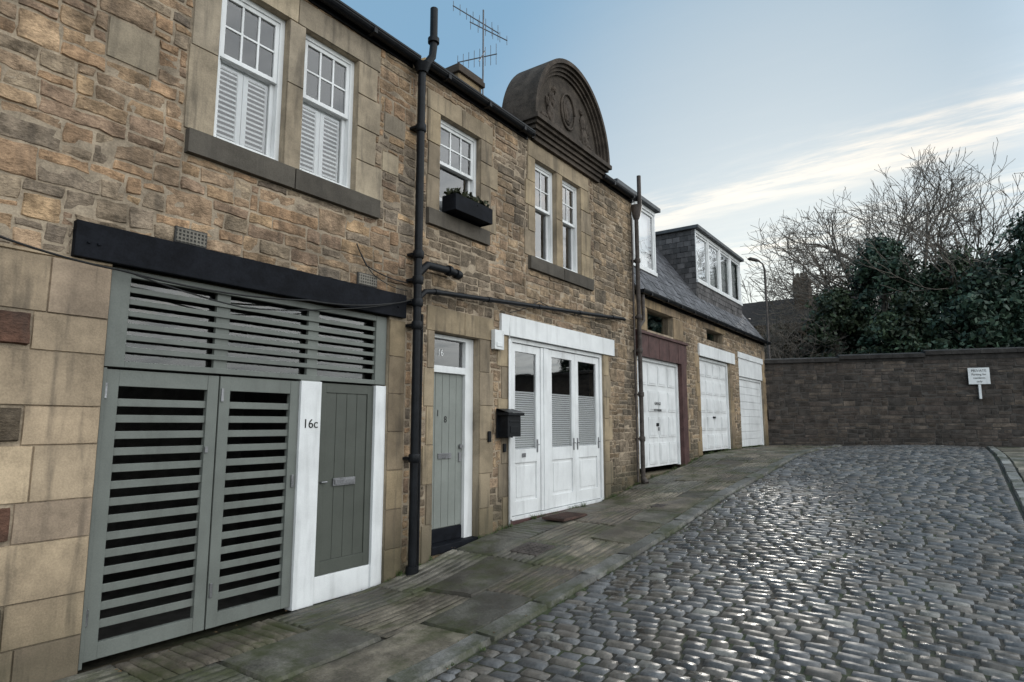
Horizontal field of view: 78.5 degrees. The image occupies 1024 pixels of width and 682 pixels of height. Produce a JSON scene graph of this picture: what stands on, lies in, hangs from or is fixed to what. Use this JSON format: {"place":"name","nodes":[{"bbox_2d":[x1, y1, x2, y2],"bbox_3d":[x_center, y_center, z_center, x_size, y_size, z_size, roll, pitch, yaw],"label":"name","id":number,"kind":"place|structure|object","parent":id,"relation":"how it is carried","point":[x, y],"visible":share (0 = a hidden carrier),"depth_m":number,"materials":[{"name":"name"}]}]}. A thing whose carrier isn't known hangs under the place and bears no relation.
{"place":"outdoors","nodes":[
{"label":"outdoors","id":0,"kind":"place"},
{"bbox_2d":[78,449,722,671],"bbox_3d":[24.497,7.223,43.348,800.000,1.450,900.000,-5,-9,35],"label":"ground","id":1,"kind":"structure","parent":0,"point":[204,633],"depth_m":5.68,"materials":[{"name":"stone"}]},
{"bbox_2d":[0,0,416,681],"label":"front wall","id":2,"kind":"structure","parent":1,"relation":"on","point":[106,112],"depth_m":5.04,"materials":[{"name":"stone"}]},
{"bbox_2d":[78,267,386,670],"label":"slatted gate","id":3,"kind":"structure","parent":2,"relation":"attached to","point":[214,433],"depth_m":5.49,"materials":[{"name":"grey paint"}]},
{"bbox_2d":[85,383,354,626],"bbox_3d":[-2.454,1.365,5.822,0.042,1.820,2.565,-5,-9,35],"label":"door furniture","id":4,"kind":"object","parent":3,"relation":"attached to","point":[343,481],"depth_m":6.21,"materials":[{"name":"metal"}]},
{"bbox_2d":[71,219,406,318],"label":"garage beam","id":5,"kind":"structure","parent":2,"relation":"attached to","point":[105,244],"depth_m":5.64,"materials":[{"name":"black wood"}]},
{"bbox_2d":[173,226,376,287],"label":"air bricks","id":6,"kind":"object","parent":2,"relation":"attached to","point":[187,236],"visible":1,"depth_m":5.53,"materials":[{"name":"metal"}]},
{"bbox_2d":[216,62,339,182],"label":"shutters","id":7,"kind":"object","parent":2,"relation":"attached to","point":[240,125],"visible":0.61,"depth_m":6.40,"materials":[{"name":"white painted wood"}]},
{"bbox_2d":[213,0,354,188],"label":"sash frames","id":8,"kind":"structure","parent":2,"relation":"attached to","point":[273,114],"depth_m":6.49,"materials":[{"name":"white paint"}]},
{"bbox_2d":[308,0,421,67],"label":"gutter","id":9,"kind":"object","parent":2,"relation":"on","point":[358,23],"visible":1,"depth_m":7.32,"materials":[{"name":"black metal"}]},
{"bbox_2d":[98,3,371,639],"bbox_3d":[-3.724,-0.356,7.221,2.900,6.400,3.300,-5,-9,35],"label":"interior","id":10,"kind":"object","parent":1,"relation":"on","point":[232,39],"visible":0.15,"depth_m":8.26,"materials":[{"name":"black"}]},
{"bbox_2d":[284,381,385,610],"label":"white posts","id":11,"kind":"object","parent":1,"relation":"on","point":[307,588],"visible":0.77,"depth_m":6.41,"materials":[{"name":"paint"}]},
{"bbox_2d":[305,419,317,427],"bbox_3d":[-2.053,0.845,6.419,0.004,0.091,0.156,-5,-9,35],"label":"house number","id":12,"kind":"object","parent":11,"relation":"attached to","point":[311,423],"visible":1,"depth_m":6.42,"materials":[{"name":"grey metal"}]},
{"bbox_2d":[314,383,373,576],"bbox_3d":[-1.819,1.454,6.776,0.045,1.965,0.740,-5,-9,35],"label":"entrance door","id":13,"kind":"structure","parent":11,"relation":"attached to","point":[343,511],"depth_m":6.76,"materials":[{"name":"grey paint"}]},
{"bbox_2d":[407,74,637,564],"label":"front wall","id":14,"kind":"structure","parent":1,"relation":"on","point":[497,259],"depth_m":9.44,"materials":[{"name":"stone"}]},
{"bbox_2d":[0,235,610,319],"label":"overhead cable","id":15,"kind":"object","parent":14,"relation":"attached to","point":[149,278],"visible":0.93,"depth_m":5.67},
{"bbox_2d":[431,524,477,555],"bbox_3d":[-0.821,2.552,8.117,0.270,0.270,0.930,-5,-9,35],"label":"door step","id":16,"kind":"object","parent":14,"relation":"on","point":[444,539],"depth_m":8.06,"materials":[{"name":"black stone"}]},
{"bbox_2d":[442,187,492,226],"bbox_3d":[-0.600,-1.844,8.584,0.264,0.349,0.800,-5,-9,35],"label":"window box","id":17,"kind":"object","parent":14,"relation":"attached to","point":[464,206],"visible":1,"depth_m":8.45,"materials":[{"name":"black plastic"}]},
{"bbox_2d":[427,61,535,139],"bbox_3d":[-0.418,-3.463,9.126,0.183,0.120,2.508,-5,-9,35],"label":"gutter","id":18,"kind":"object","parent":14,"relation":"attached to","point":[446,78],"visible":0.8,"depth_m":9.01,"materials":[{"name":"black metal"}]},
{"bbox_2d":[488,431,505,451],"bbox_3d":[-0.210,1.426,8.874,0.030,0.300,0.420,-5,-9,35],"label":"key safe","id":19,"kind":"object","parent":14,"relation":"attached to","point":[489,440],"visible":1,"depth_m":8.73,"materials":[{"name":"black metal"}]},
{"bbox_2d":[491,329,503,349],"bbox_3d":[-0.201,-0.015,9.034,0.080,0.280,0.220,-5,-9,35],"label":"alarm box","id":20,"kind":"object","parent":14,"relation":"attached to","point":[497,339],"visible":1,"depth_m":8.98,"materials":[{"name":"white paint"}]},
{"bbox_2d":[496,408,523,437],"bbox_3d":[-0.023,1.181,9.008,0.220,0.420,0.400,-5,-9,35],"label":"mailbox","id":21,"kind":"object","parent":14,"relation":"attached to","point":[508,423],"visible":1,"depth_m":8.91,"materials":[{"name":"black metal"}]},
{"bbox_2d":[508,318,511,526],"bbox_3d":[-0.012,1.135,9.197,0.032,3.061,0.141,-4,-9,28],"label":"door frame","id":22,"kind":"object","parent":14,"relation":"attached to","point":[509,437],"visible":0.88,"depth_m":9.09,"materials":[{"name":"white paint"}]},
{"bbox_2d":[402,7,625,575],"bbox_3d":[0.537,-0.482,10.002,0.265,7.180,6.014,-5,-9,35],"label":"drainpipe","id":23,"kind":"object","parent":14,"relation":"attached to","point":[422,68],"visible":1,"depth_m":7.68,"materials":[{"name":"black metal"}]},
{"bbox_2d":[434,119,614,537],"bbox_3d":[0.416,-0.073,10.161,0.245,5.850,5.095,-5,-9,35],"label":"window and door frames","id":24,"kind":"structure","parent":14,"relation":"attached to","point":[547,477],"depth_m":10.10,"materials":[{"name":"white wood"}]},
{"bbox_2d":[431,372,462,529],"bbox_3d":[-0.901,1.425,8.253,0.055,2.000,0.695,-5,-9,35],"label":"entrance door","id":25,"kind":"structure","parent":24,"relation":"attached to","point":[446,482],"depth_m":8.27,"materials":[{"name":"green paint"}]},
{"bbox_2d":[439,197,594,448],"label":"blinds","id":26,"kind":"object","parent":24,"relation":"attached to","point":[585,435],"visible":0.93,"depth_m":10.49,"materials":[{"name":"plastic"}]},
{"bbox_2d":[437,437,600,460],"bbox_3d":[0.354,1.669,9.796,0.103,0.260,4.299,-6,-9,36],"label":"door hardware","id":27,"kind":"object","parent":24,"relation":"attached to","point":[445,455],"depth_m":8.45,"materials":[{"name":"metal"}]},
{"bbox_2d":[510,503,593,524],"bbox_3d":[0.759,2.835,10.295,0.210,0.120,3.000,-5,-9,35],"label":"timber threshold","id":28,"kind":"object","parent":14,"relation":"on","point":[520,520],"visible":0.1,"depth_m":9.40,"materials":[{"name":"wood"}]},
{"bbox_2d":[600,174,637,202],"bbox_3d":[2.186,-3.100,12.786,0.183,0.120,1.558,-5,-9,35],"label":"gutter","id":29,"kind":"object","parent":14,"relation":"on","point":[615,186],"visible":0.92,"depth_m":12.72,"materials":[{"name":"black metal"}]},
{"bbox_2d":[630,175,648,483],"bbox_3d":[2.641,-0.306,13.037,0.266,6.474,0.346,-2,-8,12],"label":"drainpipe","id":30,"kind":"object","parent":14,"relation":"attached to","point":[636,214],"visible":0.99,"depth_m":12.94,"materials":[{"name":"metal"}]},
{"bbox_2d":[634,290,768,482],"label":"front wall","id":31,"kind":"structure","parent":1,"relation":"on","point":[681,327],"depth_m":16.01,"materials":[{"name":"stone"}]},
{"bbox_2d":[635,329,689,465],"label":"brown fascia","id":32,"kind":"structure","parent":31,"relation":"attached to","point":[661,348],"depth_m":14.79,"materials":[{"name":"brown wood"}]},
{"bbox_2d":[637,343,763,468],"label":"garage doors","id":33,"kind":"structure","parent":31,"relation":"attached to","point":[660,384],"depth_m":16.72,"materials":[{"name":"white wood"}]},
{"bbox_2d":[635,288,770,345],"bbox_3d":[5.805,-0.473,17.548,0.233,0.120,10.808,-5,-9,35],"label":"gutter","id":34,"kind":"object","parent":31,"relation":"on","point":[670,303],"visible":0.96,"depth_m":16.04,"materials":[{"name":"black metal"}]},
{"bbox_2d":[696,237,738,342],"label":"glazing","id":35,"kind":"structure","parent":31,"relation":"on","point":[701,264],"depth_m":19.52,"materials":[{"name":"clear glass"}]},
{"bbox_2d":[747,257,770,358],"bbox_3d":[10.275,0.312,25.810,0.760,7.750,0.176,-1,-8,5],"label":"street lamp","id":36,"kind":"object","parent":1,"relation":"on","point":[766,301],"visible":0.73,"depth_m":26.02,"materials":[{"name":"metal"}]},
{"bbox_2d":[764,322,813,358],"bbox_3d":[13.550,2.050,30.853,5.714,6.046,5.274,-5,-9,35],"label":"shrub","id":37,"kind":"object","parent":1,"relation":"on","point":[794,332],"visible":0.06,"depth_m":30.73,"materials":[{"name":"green plant"}]},
{"bbox_2d":[758,313,824,358],"bbox_3d":[11.306,1.462,29.339,7.241,6.404,5.385,-5,-9,35],"label":"shrub","id":38,"kind":"object","parent":1,"relation":"on","point":[782,325],"visible":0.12,"depth_m":28.90,"materials":[{"name":"green plant"}]},
{"bbox_2d":[758,294,846,358],"bbox_3d":[12.392,1.258,28.534,5.450,6.611,5.386,-5,-9,35],"label":"shrub","id":39,"kind":"object","parent":1,"relation":"on","point":[785,341],"visible":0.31,"depth_m":27.91,"materials":[{"name":"brown plant"}]},
{"bbox_2d":[742,272,869,355],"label":"distant house","id":40,"kind":"structure","parent":1,"relation":"on","point":[748,309],"depth_m":41.97,"materials":[{"name":"stone"}]},
{"bbox_2d":[740,210,925,337],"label":"bare tree","id":41,"kind":"object","parent":1,"relation":"on","point":[744,286],"visible":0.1,"depth_m":43.07,"materials":[{"name":"brown plant"}]},
{"bbox_2d":[793,282,880,357],"bbox_3d":[15.026,1.013,28.432,5.248,7.464,4.746,-5,-9,35],"label":"evergreen tree","id":42,"kind":"object","parent":1,"relation":"on","point":[836,303],"visible":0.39,"depth_m":28.43,"materials":[{"name":"green plant"}]},
{"bbox_2d":[741,137,1023,352],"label":"bare tree","id":43,"kind":"object","parent":1,"relation":"on","point":[907,227],"visible":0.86,"depth_m":33.33,"materials":[{"name":"brown plant"}]},
{"bbox_2d":[822,225,944,356],"bbox_3d":[17.375,-0.352,28.547,6.386,10.196,6.508,-5,-9,35],"label":"evergreen tree","id":44,"kind":"object","parent":1,"relation":"on","point":[868,292],"visible":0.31,"depth_m":28.11,"materials":[{"name":"green plant"}]},
{"bbox_2d":[764,347,1023,447],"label":"boundary wall","id":45,"kind":"structure","parent":1,"relation":"on","point":[926,397],"depth_m":20.45,"materials":[{"name":"brick"}]},
{"bbox_2d":[764,370,775,419],"bbox_3d":[8.786,1.854,21.641,0.500,1.700,0.120,-2,-8,18],"label":"junction box","id":46,"kind":"object","parent":45,"relation":"attached to","point":[771,414],"visible":0.68,"depth_m":21.48,"materials":[{"name":"metal"}]},
{"bbox_2d":[967,367,990,398],"bbox_3d":[14.730,1.333,19.760,0.580,0.980,0.079,-2,-8,18],"label":"parking sign","id":47,"kind":"object","parent":45,"relation":"attached to","point":[979,376],"visible":1,"depth_m":19.75,"materials":[{"name":"white metal"}]},
{"bbox_2d":[782,207,1020,311],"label":"bare tree","id":48,"kind":"object","parent":1,"relation":"on","point":[836,228],"visible":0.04,"depth_m":41.36,"materials":[{"name":"brown plant"}]},
{"bbox_2d":[849,288,977,353],"bbox_3d":[16.330,1.017,25.698,5.218,6.741,5.037,1,-8,-6],"label":"evergreen tree","id":49,"kind":"object","parent":1,"relation":"on","point":[909,310],"visible":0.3,"depth_m":25.58,"materials":[{"name":"green plant"}]},
{"bbox_2d":[891,235,1023,352],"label":"evergreen tree","id":50,"kind":"object","parent":1,"relation":"on","point":[938,277],"visible":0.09,"depth_m":27.65,"materials":[{"name":"green plant"}]},
{"bbox_2d":[916,258,1023,350],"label":"evergreen tree","id":51,"kind":"object","parent":1,"relation":"on","point":[977,297],"visible":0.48,"depth_m":23.61,"materials":[{"name":"green plant"}]},
{"bbox_2d":[960,211,1023,347],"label":"evergreen tree","id":52,"kind":"object","parent":1,"relation":"on","point":[1012,259],"visible":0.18,"depth_m":25.42,"materials":[{"name":"green plant"}]},
{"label":"side walls","id":53,"kind":"object","parent":1,"relation":"on","visible":0},
{"bbox_2d":[434,131,589,446],"bbox_3d":[-0.893,-0.125,10.872,2.500,6.100,5.630,-5,-9,35],"label":"interior","id":54,"kind":"object","parent":53,"relation":"attached to","point":[524,371],"visible":0.01,"depth_m":12.58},
{"bbox_2d":[502,58,611,182],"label":"arched pediment","id":55,"kind":"structure","parent":53,"relation":"on","point":[527,91],"depth_m":11.08,"materials":[{"name":"stone"}]},
{"bbox_2d":[541,86,592,151],"bbox_3d":[1.030,-4.036,11.340,0.070,0.927,2.078,-5,-9,35],"label":"carved relief","id":56,"kind":"object","parent":55,"relation":"attached to","point":[550,104],"visible":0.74,"depth_m":11.31,"materials":[{"name":"stone"}]},
{"bbox_3d":[-2.480,-3.986,12.035,6.563,1.779,4.750,-5,-9,35],"label":"slate roof","id":57,"kind":"object","parent":53,"relation":"on","visible":0},
{"bbox_2d":[421,57,484,92],"bbox_3d":[-1.203,-4.179,11.185,0.750,1.620,1.389,-5,-9,35],"label":"chimney stack","id":58,"kind":"object","parent":57,"relation":"on","point":[467,76],"visible":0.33,"depth_m":11.22,"materials":[{"name":"stone"}]},
{"bbox_2d":[453,1,507,94],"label":"tv antenna","id":59,"kind":"object","parent":58,"relation":"attached to","point":[483,51],"visible":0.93,"depth_m":12.31,"materials":[{"name":"metal"}]},
{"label":"side walls","id":60,"kind":"object","parent":1,"relation":"on","visible":0},
{"bbox_2d":[647,314,660,332],"bbox_3d":[4.006,-0.128,16.191,0.600,1.100,6.200,-5,-9,35],"label":"interior","id":61,"kind":"object","parent":60,"relation":"attached to","point":[654,323],"depth_m":15.59,"materials":[{"name":"black"}]},
{"bbox_2d":[634,247,763,338],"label":"slate roof","id":62,"kind":"structure","parent":60,"relation":"on","point":[669,282],"depth_m":17.08,"materials":[{"name":"grey stone"}]},
{"bbox_2d":[614,178,743,261],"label":"dormer roofs","id":63,"kind":"structure","parent":62,"relation":"on","point":[656,209],"depth_m":18.39,"materials":[{"name":"grey metal"}]},
{"bbox_2d":[648,217,741,317],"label":"hung slates","id":64,"kind":"object","parent":62,"relation":"attached to","point":[676,250],"visible":0.21,"depth_m":18.35,"materials":[{"name":"grey stone"}]},
{"bbox_2d":[53,445,820,681],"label":"pavement","id":65,"kind":"structure","parent":0,"point":[493,581],"depth_m":6.13,"materials":[{"name":"stone"}]},
{"bbox_2d":[510,541,554,556],"bbox_3d":[0.256,2.582,7.788,0.400,0.079,0.450,-5,-9,35],"label":"drain cover","id":66,"kind":"object","parent":65,"relation":"on","point":[535,549],"visible":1,"depth_m":7.76,"materials":[{"name":"metal"}]},
{"bbox_2d":[542,512,586,520],"bbox_3d":[0.800,2.644,9.462,0.380,0.038,0.700,-5,-9,35],"label":"doormat","id":67,"kind":"object","parent":65,"relation":"on","point":[564,516],"visible":1,"depth_m":9.33,"materials":[{"name":"brown fabric"}]},
{"bbox_2d":[650,504,667,507],"bbox_3d":[2.349,2.629,9.995,0.220,0.051,0.250,-5,-9,35],"label":"drain cover","id":68,"kind":"object","parent":65,"relation":"on","point":[659,505],"visible":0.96,"depth_m":9.95,"materials":[{"name":"metal"}]},
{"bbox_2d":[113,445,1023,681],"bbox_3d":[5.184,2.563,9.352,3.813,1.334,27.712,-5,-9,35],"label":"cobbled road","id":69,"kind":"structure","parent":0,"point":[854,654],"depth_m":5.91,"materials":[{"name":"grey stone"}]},
{"bbox_2d":[115,444,907,681],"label":"weeds and leaves","id":70,"kind":"object","parent":69,"relation":"on","point":[479,536],"visible":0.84,"depth_m":8.85,"materials":[{"name":"green plant"}]},
{"bbox_2d":[379,445,841,681],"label":"kerb","id":71,"kind":"structure","parent":69,"relation":"on","point":[430,667],"depth_m":6.04,"materials":[{"name":"stone"}]},
{"bbox_2d":[986,446,1023,510],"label":"kerb","id":72,"kind":"structure","parent":69,"relation":"on","point":[1014,479],"depth_m":11.11,"materials":[{"name":"stone"}]},
{"bbox_2d":[341,0,1023,307],"label":"sky","id":73,"kind":"structure","parent":0,"point":[730,115],"materials":[{"name":"blue"}]},
{"bbox_2d":[631,201,742,305],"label":"dormer windows","id":74,"kind":"structure","parent":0,"point":[647,211],"depth_m":18.87,"materials":[{"name":"white wood"}]},
{"bbox_2d":[639,212,649,267],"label":"dormer blinds","id":75,"kind":"object","parent":74,"relation":"in","point":[644,241],"visible":0.1,"depth_m":15.43,"materials":[{"name":"white fabric"}]},
{"bbox_2d":[995,447,1023,481],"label":"pavement","id":76,"kind":"structure","parent":0,"point":[1015,455],"depth_m":13.97,"materials":[{"name":"stone"}]}
]}

